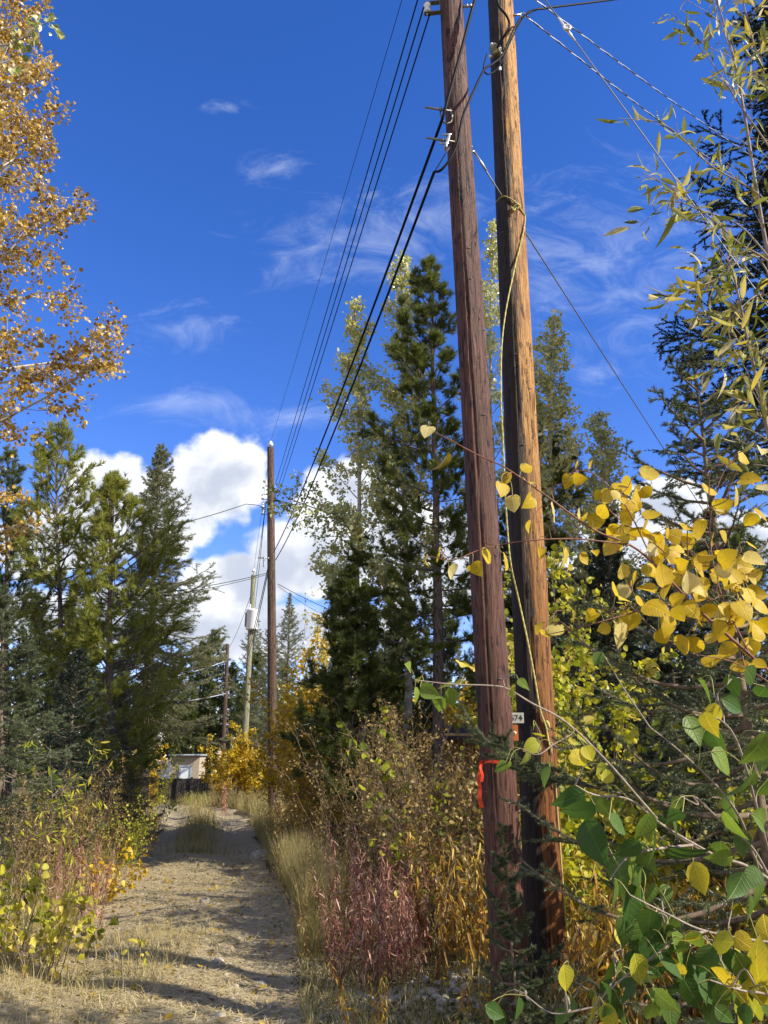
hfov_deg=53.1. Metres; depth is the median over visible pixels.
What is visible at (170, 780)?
shrub
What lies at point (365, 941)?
fireweed plant
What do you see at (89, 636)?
pine tree
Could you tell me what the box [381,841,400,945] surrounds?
fireweed plant
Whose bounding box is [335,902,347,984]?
fireweed plant
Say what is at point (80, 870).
fireweed plant
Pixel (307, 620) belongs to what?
aspen sapling
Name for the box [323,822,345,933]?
fireweed plant
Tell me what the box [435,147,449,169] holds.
support wire
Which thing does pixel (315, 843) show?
fireweed plant
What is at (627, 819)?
aspen sapling
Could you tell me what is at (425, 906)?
fireweed plant
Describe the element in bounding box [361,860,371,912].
fireweed plant
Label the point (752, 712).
spruce tree
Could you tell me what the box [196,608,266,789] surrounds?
spruce tree
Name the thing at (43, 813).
shrub
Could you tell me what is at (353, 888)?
fireweed plant
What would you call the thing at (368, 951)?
fireweed plant
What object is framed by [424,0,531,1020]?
utility pole
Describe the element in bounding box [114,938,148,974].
shrub
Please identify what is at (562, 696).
aspen sapling
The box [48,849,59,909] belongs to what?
fireweed plant
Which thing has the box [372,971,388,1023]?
fireweed plant
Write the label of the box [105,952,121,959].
stone
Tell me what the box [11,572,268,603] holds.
service drop
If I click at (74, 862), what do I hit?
fireweed plant
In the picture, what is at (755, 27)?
spruce tree
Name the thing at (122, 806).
shrub
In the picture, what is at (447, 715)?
shrub
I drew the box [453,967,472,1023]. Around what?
fireweed plant
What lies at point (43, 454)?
pine tree
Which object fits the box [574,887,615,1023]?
fireweed plant
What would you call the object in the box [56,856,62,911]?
fireweed plant
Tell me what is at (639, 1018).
fireweed plant
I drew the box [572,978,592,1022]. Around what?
fireweed plant
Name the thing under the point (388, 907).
fireweed plant
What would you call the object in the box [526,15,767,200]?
service drop
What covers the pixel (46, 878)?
fireweed plant
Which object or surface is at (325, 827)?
shrub
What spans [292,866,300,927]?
fireweed plant
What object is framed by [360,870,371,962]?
fireweed plant
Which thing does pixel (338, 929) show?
fireweed plant
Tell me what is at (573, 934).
fireweed plant
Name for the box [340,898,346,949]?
fireweed plant
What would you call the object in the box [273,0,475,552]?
telephone cable
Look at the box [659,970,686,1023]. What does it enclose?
fireweed plant
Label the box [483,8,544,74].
looping cable
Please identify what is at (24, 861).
shrub
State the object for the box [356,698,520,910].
shrub
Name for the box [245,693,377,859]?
shrub
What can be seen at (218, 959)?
stone
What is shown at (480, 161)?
guy wire
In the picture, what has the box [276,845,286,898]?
fireweed plant
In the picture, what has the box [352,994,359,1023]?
fireweed plant
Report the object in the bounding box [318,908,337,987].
fireweed plant
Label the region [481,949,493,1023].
fireweed plant
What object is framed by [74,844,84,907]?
fireweed plant
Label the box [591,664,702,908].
spruce tree
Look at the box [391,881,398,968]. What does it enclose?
fireweed plant
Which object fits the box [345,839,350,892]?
fireweed plant
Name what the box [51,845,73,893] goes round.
fireweed plant
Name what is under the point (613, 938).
fireweed plant
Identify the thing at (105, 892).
fireweed plant
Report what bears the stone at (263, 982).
on the dirt path
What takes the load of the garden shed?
on the ground at (245, 814)
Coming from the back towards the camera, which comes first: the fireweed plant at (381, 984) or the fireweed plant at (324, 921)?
the fireweed plant at (324, 921)
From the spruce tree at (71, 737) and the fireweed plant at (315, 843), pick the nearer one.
the fireweed plant at (315, 843)
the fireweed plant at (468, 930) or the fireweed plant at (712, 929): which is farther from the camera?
the fireweed plant at (468, 930)
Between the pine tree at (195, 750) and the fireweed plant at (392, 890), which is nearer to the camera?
the fireweed plant at (392, 890)
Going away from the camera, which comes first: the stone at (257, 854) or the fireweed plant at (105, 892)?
the fireweed plant at (105, 892)
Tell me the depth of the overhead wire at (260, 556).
28.34 m
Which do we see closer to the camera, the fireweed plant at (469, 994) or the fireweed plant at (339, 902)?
the fireweed plant at (469, 994)
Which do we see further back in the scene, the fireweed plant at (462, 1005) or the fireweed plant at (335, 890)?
the fireweed plant at (335, 890)
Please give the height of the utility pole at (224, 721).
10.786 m
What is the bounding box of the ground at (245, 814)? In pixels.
[0,761,767,1023]
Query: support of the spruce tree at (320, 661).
on the ground at (245, 814)
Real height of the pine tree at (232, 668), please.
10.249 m
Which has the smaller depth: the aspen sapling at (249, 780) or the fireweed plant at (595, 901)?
the fireweed plant at (595, 901)
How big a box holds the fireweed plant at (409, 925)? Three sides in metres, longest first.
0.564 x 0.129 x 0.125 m
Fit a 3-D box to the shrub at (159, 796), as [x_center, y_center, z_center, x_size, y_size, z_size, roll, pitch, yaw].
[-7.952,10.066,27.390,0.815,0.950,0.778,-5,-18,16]
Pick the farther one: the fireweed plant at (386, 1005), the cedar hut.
the cedar hut
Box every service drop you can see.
[0,504,266,552]
[4,574,267,609]
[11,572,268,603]
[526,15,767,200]
[535,0,767,166]
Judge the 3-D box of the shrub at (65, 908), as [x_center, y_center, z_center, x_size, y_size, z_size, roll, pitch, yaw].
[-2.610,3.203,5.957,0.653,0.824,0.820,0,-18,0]
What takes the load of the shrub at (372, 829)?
on the ground at (245, 814)
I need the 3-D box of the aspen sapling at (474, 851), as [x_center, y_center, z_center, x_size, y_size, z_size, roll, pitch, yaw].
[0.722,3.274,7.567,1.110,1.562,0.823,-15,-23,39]
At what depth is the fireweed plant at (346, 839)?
10.07 m
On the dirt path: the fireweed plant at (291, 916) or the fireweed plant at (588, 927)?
the fireweed plant at (291, 916)
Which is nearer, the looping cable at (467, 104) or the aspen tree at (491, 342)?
the looping cable at (467, 104)
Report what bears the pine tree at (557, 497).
on the ground at (245, 814)
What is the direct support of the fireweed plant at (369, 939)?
on the ground at (245, 814)
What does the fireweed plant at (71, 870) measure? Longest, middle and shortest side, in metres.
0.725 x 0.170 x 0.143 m
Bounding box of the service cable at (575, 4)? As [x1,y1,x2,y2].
[518,0,613,23]
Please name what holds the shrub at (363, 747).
on the ground at (245, 814)
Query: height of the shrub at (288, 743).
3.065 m
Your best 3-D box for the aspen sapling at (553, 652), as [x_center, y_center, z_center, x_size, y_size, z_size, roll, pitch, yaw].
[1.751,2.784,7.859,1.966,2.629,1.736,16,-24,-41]
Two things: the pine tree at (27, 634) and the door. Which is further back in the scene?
the door
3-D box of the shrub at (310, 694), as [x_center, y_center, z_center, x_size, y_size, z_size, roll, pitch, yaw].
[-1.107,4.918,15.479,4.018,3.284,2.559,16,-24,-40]
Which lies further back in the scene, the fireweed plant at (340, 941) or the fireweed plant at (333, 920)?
the fireweed plant at (333, 920)
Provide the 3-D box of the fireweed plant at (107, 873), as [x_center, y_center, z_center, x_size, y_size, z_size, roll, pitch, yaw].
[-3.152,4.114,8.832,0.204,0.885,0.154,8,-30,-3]
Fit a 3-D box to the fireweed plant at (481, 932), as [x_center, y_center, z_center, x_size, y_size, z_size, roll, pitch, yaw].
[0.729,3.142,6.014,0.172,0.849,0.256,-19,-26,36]
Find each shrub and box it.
[0,772,107,883]
[0,787,64,899]
[0,789,59,922]
[0,853,55,965]
[0,868,101,980]
[14,737,113,902]
[33,750,125,880]
[36,874,118,964]
[67,778,123,861]
[73,838,148,905]
[75,758,164,845]
[91,774,158,836]
[91,789,165,873]
[102,798,169,862]
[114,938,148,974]
[115,742,170,812]
[116,722,184,830]
[151,781,171,807]
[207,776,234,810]
[238,785,261,812]
[240,733,346,837]
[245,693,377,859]
[260,770,361,868]
[264,741,418,899]
[267,689,413,837]
[270,685,388,849]
[273,690,440,881]
[286,710,474,902]
[330,702,427,863]
[338,763,483,929]
[343,725,477,872]
[344,703,583,949]
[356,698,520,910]
[365,707,482,881]
[375,676,476,808]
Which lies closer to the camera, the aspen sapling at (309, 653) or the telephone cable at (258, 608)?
the aspen sapling at (309, 653)
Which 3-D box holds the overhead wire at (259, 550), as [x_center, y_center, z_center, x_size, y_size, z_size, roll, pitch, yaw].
[-5.085,1.929,31.099,0.020,0.253,15.466,3,-18,-10]
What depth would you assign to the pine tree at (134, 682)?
39.06 m
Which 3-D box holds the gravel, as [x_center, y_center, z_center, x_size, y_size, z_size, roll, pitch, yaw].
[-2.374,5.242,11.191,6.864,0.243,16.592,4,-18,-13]
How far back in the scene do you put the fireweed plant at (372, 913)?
6.73 m
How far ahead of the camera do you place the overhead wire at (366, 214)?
9.53 m
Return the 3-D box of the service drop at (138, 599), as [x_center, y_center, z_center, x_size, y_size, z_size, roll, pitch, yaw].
[-5.375,1.807,18.378,0.014,2.858,10.048,-7,-19,21]
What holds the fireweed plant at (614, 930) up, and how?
on the ground at (245, 814)
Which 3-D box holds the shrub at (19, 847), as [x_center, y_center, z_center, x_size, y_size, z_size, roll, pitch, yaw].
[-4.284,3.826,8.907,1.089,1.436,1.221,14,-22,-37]
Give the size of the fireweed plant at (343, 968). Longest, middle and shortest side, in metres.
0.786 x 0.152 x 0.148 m
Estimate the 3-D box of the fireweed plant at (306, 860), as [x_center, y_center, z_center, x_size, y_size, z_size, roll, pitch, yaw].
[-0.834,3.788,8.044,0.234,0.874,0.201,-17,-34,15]
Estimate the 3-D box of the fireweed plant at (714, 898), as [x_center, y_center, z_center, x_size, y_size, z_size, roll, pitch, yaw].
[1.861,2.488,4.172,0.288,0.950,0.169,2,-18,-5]
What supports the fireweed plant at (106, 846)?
on the ground at (245, 814)
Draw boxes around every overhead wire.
[253,503,265,594]
[255,512,264,604]
[271,0,401,439]
[274,14,429,507]
[275,0,417,483]
[278,6,423,485]
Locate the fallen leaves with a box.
[0,855,730,1023]
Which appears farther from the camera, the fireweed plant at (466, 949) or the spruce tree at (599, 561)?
the spruce tree at (599, 561)
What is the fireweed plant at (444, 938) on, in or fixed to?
on the ground at (245, 814)
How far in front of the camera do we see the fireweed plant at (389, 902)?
6.58 m
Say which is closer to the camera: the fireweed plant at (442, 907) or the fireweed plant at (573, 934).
the fireweed plant at (573, 934)
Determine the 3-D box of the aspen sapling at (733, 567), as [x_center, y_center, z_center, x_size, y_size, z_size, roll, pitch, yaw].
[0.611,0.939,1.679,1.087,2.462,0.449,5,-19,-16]
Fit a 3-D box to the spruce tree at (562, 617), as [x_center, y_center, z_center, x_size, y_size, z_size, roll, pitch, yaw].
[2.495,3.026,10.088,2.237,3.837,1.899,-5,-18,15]
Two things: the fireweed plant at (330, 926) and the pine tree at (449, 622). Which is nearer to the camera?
the fireweed plant at (330, 926)
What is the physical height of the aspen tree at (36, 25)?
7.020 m
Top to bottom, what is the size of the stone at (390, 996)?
0.065 m
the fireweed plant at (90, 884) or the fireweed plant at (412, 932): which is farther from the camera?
the fireweed plant at (90, 884)
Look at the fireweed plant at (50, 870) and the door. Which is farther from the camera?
the door
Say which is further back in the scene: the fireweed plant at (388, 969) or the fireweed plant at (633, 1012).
the fireweed plant at (388, 969)
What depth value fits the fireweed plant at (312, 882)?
7.38 m
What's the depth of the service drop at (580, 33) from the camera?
9.75 m
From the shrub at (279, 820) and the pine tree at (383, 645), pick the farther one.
the pine tree at (383, 645)
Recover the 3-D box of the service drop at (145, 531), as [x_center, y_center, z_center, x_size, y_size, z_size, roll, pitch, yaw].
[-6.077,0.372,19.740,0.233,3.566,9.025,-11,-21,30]
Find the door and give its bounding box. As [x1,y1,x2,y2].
[178,765,191,782]
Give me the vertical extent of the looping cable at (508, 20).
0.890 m
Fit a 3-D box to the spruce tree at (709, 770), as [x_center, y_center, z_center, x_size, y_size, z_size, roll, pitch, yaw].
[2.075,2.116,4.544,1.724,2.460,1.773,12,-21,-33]
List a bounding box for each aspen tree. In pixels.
[0,0,133,561]
[0,12,65,82]
[262,295,421,852]
[352,249,466,823]
[431,218,510,834]
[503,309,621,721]
[557,407,667,749]
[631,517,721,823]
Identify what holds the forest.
on the ground at (245, 814)
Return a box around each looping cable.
[434,18,520,172]
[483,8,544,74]
[496,0,510,47]
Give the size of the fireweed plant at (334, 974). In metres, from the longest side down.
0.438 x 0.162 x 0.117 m
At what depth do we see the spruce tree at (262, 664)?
50.49 m
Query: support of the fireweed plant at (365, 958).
on the ground at (245, 814)
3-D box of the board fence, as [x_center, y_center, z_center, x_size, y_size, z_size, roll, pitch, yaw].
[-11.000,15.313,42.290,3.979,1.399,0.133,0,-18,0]
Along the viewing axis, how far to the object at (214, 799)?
25.33 m
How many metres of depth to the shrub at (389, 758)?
9.35 m
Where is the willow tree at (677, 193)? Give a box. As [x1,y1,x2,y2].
[594,0,767,509]
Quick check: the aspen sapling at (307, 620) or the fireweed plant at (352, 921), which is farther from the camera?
the aspen sapling at (307, 620)
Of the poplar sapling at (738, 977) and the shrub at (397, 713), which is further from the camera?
the shrub at (397, 713)
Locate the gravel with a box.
[0,831,625,1023]
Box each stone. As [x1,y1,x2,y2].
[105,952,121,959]
[199,897,211,903]
[212,1011,225,1018]
[213,957,223,963]
[249,849,269,860]
[256,980,267,986]
[379,994,395,1003]
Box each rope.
[495,196,552,753]
[554,771,566,925]
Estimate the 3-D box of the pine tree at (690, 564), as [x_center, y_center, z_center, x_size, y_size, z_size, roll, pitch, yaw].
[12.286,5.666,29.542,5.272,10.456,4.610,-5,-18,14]
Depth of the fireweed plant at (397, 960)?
5.94 m
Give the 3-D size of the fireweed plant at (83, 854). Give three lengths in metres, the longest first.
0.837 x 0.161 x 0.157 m
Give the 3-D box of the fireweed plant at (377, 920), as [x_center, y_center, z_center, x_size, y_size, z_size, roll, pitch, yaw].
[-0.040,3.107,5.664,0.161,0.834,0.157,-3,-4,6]
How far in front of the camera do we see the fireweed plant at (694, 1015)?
4.14 m
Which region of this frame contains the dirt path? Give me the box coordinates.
[0,804,322,1023]
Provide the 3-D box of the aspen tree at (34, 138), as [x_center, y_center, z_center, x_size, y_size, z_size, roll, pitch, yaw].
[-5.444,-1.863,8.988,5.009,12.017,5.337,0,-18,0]
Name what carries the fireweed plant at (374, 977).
on the ground at (245, 814)
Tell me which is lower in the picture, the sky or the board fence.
the board fence
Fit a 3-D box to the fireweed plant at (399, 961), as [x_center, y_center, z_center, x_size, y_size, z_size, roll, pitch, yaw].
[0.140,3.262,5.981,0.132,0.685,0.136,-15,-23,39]
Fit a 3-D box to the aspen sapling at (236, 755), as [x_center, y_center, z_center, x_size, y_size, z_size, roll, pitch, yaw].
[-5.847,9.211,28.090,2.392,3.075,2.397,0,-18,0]
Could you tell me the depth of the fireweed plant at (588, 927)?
5.73 m
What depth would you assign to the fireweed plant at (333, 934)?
5.90 m
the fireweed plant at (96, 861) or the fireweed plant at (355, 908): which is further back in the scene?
the fireweed plant at (96, 861)
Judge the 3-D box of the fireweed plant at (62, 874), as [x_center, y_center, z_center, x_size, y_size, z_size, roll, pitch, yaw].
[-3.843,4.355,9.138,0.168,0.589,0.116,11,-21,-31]
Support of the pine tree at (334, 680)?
on the ground at (245, 814)
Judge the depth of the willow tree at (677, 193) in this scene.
3.55 m
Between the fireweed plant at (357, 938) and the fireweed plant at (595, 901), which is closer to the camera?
the fireweed plant at (595, 901)
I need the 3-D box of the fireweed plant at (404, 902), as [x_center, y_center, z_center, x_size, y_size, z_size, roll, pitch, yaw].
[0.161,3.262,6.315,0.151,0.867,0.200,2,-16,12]
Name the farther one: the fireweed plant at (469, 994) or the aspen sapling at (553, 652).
the aspen sapling at (553, 652)
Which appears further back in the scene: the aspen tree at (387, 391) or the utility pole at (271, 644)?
the utility pole at (271, 644)
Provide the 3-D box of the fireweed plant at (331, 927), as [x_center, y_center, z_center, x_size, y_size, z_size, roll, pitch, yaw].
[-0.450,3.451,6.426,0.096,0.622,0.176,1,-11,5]
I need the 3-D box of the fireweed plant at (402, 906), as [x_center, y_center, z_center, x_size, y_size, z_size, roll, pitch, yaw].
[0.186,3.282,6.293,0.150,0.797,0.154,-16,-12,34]
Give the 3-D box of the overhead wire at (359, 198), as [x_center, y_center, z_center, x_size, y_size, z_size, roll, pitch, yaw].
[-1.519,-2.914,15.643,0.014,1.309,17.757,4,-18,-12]
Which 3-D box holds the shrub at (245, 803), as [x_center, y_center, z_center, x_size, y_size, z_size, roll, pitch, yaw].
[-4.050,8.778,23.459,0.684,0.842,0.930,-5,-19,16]
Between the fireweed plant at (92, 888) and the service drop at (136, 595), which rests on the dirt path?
the fireweed plant at (92, 888)
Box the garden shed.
[160,754,206,786]
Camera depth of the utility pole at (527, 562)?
6.16 m
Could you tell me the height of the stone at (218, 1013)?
0.058 m
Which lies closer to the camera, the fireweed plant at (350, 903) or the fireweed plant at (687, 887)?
the fireweed plant at (687, 887)
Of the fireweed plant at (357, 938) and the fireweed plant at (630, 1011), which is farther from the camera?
the fireweed plant at (357, 938)
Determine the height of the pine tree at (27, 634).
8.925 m
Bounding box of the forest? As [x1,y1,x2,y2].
[11,655,709,781]
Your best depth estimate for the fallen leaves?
6.31 m
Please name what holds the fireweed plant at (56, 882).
on the ground at (245, 814)
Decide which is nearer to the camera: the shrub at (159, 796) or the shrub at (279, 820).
the shrub at (279, 820)
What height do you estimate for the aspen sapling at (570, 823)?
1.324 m
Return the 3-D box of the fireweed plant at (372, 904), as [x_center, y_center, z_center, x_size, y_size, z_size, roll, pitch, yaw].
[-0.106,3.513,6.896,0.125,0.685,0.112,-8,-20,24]
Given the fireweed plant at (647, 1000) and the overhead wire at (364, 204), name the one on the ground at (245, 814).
the fireweed plant at (647, 1000)
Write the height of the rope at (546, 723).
4.910 m
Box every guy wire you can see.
[474,151,726,546]
[545,0,767,306]
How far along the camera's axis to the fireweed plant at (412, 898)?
6.16 m
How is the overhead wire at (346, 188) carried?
attached to the utility pole at (490, 644)
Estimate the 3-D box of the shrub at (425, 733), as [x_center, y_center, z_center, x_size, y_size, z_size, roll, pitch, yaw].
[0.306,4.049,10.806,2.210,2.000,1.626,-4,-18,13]
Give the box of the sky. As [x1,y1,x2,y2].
[0,0,767,760]
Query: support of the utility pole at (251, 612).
on the ground at (245, 814)
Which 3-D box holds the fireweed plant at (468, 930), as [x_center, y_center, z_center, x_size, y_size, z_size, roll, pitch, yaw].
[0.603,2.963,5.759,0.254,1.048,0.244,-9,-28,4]
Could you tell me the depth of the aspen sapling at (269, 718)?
17.31 m
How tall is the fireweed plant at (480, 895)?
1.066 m
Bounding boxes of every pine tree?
[0,442,79,827]
[1,418,121,794]
[9,594,65,792]
[30,610,105,753]
[36,469,198,836]
[79,628,164,779]
[134,661,184,774]
[156,651,203,759]
[172,639,230,753]
[180,629,239,776]
[199,662,251,774]
[226,651,266,747]
[258,662,299,738]
[277,562,425,863]
[331,252,475,838]
[355,612,452,834]
[374,631,404,759]
[402,613,476,724]
[451,618,516,723]
[470,380,615,691]
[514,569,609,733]
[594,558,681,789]
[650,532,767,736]
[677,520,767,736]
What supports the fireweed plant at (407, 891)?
on the ground at (245, 814)
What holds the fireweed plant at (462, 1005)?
on the ground at (245, 814)
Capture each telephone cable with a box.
[248,560,269,648]
[248,568,268,654]
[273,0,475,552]
[275,171,434,559]
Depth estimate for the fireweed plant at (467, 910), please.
6.68 m
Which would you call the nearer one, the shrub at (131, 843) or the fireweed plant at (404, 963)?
the fireweed plant at (404, 963)
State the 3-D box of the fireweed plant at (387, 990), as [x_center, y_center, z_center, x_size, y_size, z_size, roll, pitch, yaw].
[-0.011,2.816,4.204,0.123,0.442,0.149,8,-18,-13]
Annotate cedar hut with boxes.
[413,725,519,850]
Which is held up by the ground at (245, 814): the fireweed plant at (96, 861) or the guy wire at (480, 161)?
the fireweed plant at (96, 861)
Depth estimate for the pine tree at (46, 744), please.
34.62 m
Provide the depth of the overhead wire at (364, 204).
9.54 m
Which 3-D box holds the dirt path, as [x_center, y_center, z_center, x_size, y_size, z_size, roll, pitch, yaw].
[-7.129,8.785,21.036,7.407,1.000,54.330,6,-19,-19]
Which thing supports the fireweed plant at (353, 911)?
on the ground at (245, 814)
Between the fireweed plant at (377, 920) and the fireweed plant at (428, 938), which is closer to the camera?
the fireweed plant at (377, 920)
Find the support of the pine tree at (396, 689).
on the ground at (245, 814)
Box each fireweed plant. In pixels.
[8,828,28,901]
[39,844,50,911]
[44,830,56,898]
[48,836,62,926]
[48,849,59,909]
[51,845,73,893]
[53,852,69,896]
[53,873,66,916]
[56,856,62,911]
[64,850,78,890]
[68,838,78,892]
[70,829,85,887]
[73,848,86,920]
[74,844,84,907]
[75,830,91,880]
[82,853,99,920]
[84,850,96,915]
[86,837,102,895]
[87,859,108,918]
[88,825,120,877]
[88,839,104,894]
[92,835,100,882]
[94,830,126,908]
[94,843,115,928]
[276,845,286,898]
[286,900,296,932]
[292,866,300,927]
[293,829,315,906]
[295,865,301,907]
[297,872,310,963]
[307,855,319,908]
[310,825,319,874]
[310,866,337,964]
[313,881,328,960]
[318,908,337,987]
[319,889,339,964]
[320,846,337,944]
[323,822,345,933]
[325,882,344,985]
[325,919,343,987]
[326,840,344,951]
[326,887,335,961]
[326,958,352,1023]
[327,880,339,954]
[333,902,348,968]
[335,877,343,931]
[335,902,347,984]
[338,881,368,986]
[338,981,352,1023]
[339,859,356,960]
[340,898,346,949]
[341,803,349,880]
[342,845,356,920]
[343,864,360,983]
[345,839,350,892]
[345,842,376,982]
[346,863,363,967]
[346,870,352,929]
[346,890,355,958]
[347,835,361,953]
[349,858,371,990]
[350,820,368,944]
[350,834,364,903]
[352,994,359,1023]
[354,913,372,986]
[357,846,377,952]
[358,914,372,982]
[359,846,388,942]
[360,852,372,940]
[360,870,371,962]
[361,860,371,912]
[366,974,375,1023]
[367,876,388,993]
[368,865,396,984]
[368,884,377,945]
[368,887,384,987]
[369,861,375,944]
[372,866,387,992]
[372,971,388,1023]
[375,878,389,942]
[375,885,384,972]
[376,844,395,968]
[376,985,391,1023]
[376,987,390,1021]
[377,868,390,957]
[379,863,399,987]
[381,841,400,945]
[384,847,395,952]
[385,862,392,944]
[389,864,418,952]
[390,886,405,973]
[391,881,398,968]
[391,883,420,961]
[393,888,409,979]
[394,858,412,962]
[394,870,408,984]
[397,845,417,929]
[397,860,419,976]
[397,876,415,985]
[401,882,411,979]
[401,905,412,972]
[402,823,438,958]
[405,843,415,939]
[407,879,415,942]
[409,847,436,946]
[412,833,450,958]
[412,904,423,983]
[413,851,422,944]
[416,862,431,973]
[426,855,455,955]
[427,865,451,979]
[435,863,473,966]
[439,837,467,960]
[445,834,489,974]
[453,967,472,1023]
[453,983,466,1023]
[463,845,477,944]
[464,976,476,1022]
[465,830,488,965]
[466,854,488,966]
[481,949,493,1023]
[563,869,590,974]
[563,903,600,1023]
[570,845,596,961]
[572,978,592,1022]
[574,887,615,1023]
[575,858,615,1018]
[582,880,610,1023]
[585,916,622,1023]
[596,882,630,1023]
[601,895,617,969]
[602,891,616,985]
[612,976,636,1023]
[620,946,641,1017]
[622,874,657,1023]
[636,926,673,1023]
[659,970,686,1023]
[669,864,702,1023]
[675,847,708,1019]
[681,857,711,1015]
[703,881,726,954]
[709,876,733,1014]
[723,832,758,1023]
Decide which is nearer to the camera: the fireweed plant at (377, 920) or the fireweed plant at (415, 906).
the fireweed plant at (377, 920)
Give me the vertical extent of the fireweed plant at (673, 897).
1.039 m
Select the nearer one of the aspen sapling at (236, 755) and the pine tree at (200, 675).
the aspen sapling at (236, 755)
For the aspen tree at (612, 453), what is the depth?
14.98 m
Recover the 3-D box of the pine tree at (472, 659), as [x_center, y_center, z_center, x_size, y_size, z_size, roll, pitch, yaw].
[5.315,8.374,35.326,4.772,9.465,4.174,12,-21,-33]
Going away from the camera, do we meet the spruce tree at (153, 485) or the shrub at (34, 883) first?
the shrub at (34, 883)
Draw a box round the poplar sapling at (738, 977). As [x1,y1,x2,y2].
[405,652,767,1023]
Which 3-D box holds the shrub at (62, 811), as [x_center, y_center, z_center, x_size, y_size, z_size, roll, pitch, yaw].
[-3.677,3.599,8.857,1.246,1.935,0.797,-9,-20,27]
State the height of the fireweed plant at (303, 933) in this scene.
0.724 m
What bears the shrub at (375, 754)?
on the ground at (245, 814)
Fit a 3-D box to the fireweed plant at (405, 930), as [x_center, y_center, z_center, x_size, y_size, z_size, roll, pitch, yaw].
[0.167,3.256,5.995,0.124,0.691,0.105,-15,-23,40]
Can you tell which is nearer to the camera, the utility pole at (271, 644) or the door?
the utility pole at (271, 644)
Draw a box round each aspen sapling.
[196,720,257,806]
[238,744,283,801]
[245,647,376,832]
[257,612,355,827]
[261,584,356,712]
[268,695,315,783]
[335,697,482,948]
[405,761,485,930]
[420,422,767,682]
[455,540,683,932]
[470,647,666,886]
[519,792,673,970]
[559,693,767,974]
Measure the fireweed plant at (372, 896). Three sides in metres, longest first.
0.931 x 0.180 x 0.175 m
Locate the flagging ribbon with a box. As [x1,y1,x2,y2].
[477,760,498,807]
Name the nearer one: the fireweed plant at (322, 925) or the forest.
the fireweed plant at (322, 925)
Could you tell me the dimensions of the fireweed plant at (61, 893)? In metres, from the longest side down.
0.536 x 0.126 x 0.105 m
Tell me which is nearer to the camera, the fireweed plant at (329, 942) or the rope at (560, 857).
the rope at (560, 857)
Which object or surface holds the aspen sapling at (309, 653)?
on the ground at (245, 814)
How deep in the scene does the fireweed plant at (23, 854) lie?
8.52 m
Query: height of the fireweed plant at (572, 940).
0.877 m
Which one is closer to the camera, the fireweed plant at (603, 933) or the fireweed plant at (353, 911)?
the fireweed plant at (603, 933)
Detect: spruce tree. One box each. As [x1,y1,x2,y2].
[0,583,105,880]
[5,647,144,856]
[56,673,166,841]
[74,442,241,827]
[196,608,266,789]
[222,623,290,793]
[234,592,305,795]
[308,635,333,772]
[453,337,767,1023]
[521,598,636,892]
[556,505,717,841]
[570,665,767,1022]
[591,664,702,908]
[601,560,733,884]
[644,0,767,504]
[649,509,767,886]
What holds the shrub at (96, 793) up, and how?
on the ground at (245, 814)
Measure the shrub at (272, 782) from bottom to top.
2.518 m
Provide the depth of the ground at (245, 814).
6.31 m
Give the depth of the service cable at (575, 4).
8.18 m
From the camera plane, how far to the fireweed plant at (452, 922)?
6.36 m
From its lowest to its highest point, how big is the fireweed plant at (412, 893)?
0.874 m
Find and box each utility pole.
[221,644,228,775]
[239,569,257,792]
[258,441,281,810]
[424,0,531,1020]
[488,0,568,1000]
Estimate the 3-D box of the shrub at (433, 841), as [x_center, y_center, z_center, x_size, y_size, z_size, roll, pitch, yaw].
[0.801,2.843,7.105,1.711,2.105,2.326,-14,-22,37]
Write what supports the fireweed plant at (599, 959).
on the ground at (245, 814)
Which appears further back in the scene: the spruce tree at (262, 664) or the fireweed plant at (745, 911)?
the spruce tree at (262, 664)
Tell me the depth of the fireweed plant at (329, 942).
5.78 m
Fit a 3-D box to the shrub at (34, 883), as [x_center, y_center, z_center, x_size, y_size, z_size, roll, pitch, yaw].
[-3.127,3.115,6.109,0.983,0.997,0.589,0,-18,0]
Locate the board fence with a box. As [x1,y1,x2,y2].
[149,777,216,801]
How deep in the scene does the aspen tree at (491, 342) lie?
17.38 m
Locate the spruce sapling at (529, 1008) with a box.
[456,821,581,1023]
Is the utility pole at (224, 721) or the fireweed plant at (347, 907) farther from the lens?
the utility pole at (224, 721)
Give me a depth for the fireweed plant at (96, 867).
9.23 m
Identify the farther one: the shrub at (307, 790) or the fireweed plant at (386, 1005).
the shrub at (307, 790)
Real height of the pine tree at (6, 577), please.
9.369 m
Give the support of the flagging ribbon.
attached to the utility pole at (490, 644)
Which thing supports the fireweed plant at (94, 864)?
on the ground at (245, 814)
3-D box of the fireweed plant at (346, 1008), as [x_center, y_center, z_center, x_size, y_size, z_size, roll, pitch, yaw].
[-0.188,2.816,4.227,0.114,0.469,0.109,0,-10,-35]
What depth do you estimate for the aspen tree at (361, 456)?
14.78 m
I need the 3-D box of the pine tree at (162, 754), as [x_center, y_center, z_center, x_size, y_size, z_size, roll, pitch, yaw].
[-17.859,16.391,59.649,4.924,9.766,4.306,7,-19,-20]
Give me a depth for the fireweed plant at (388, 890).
5.91 m
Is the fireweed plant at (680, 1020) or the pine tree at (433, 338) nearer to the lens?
the fireweed plant at (680, 1020)
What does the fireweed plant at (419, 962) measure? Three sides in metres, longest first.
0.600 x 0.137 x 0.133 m
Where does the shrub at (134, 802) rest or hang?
on the ground at (245, 814)

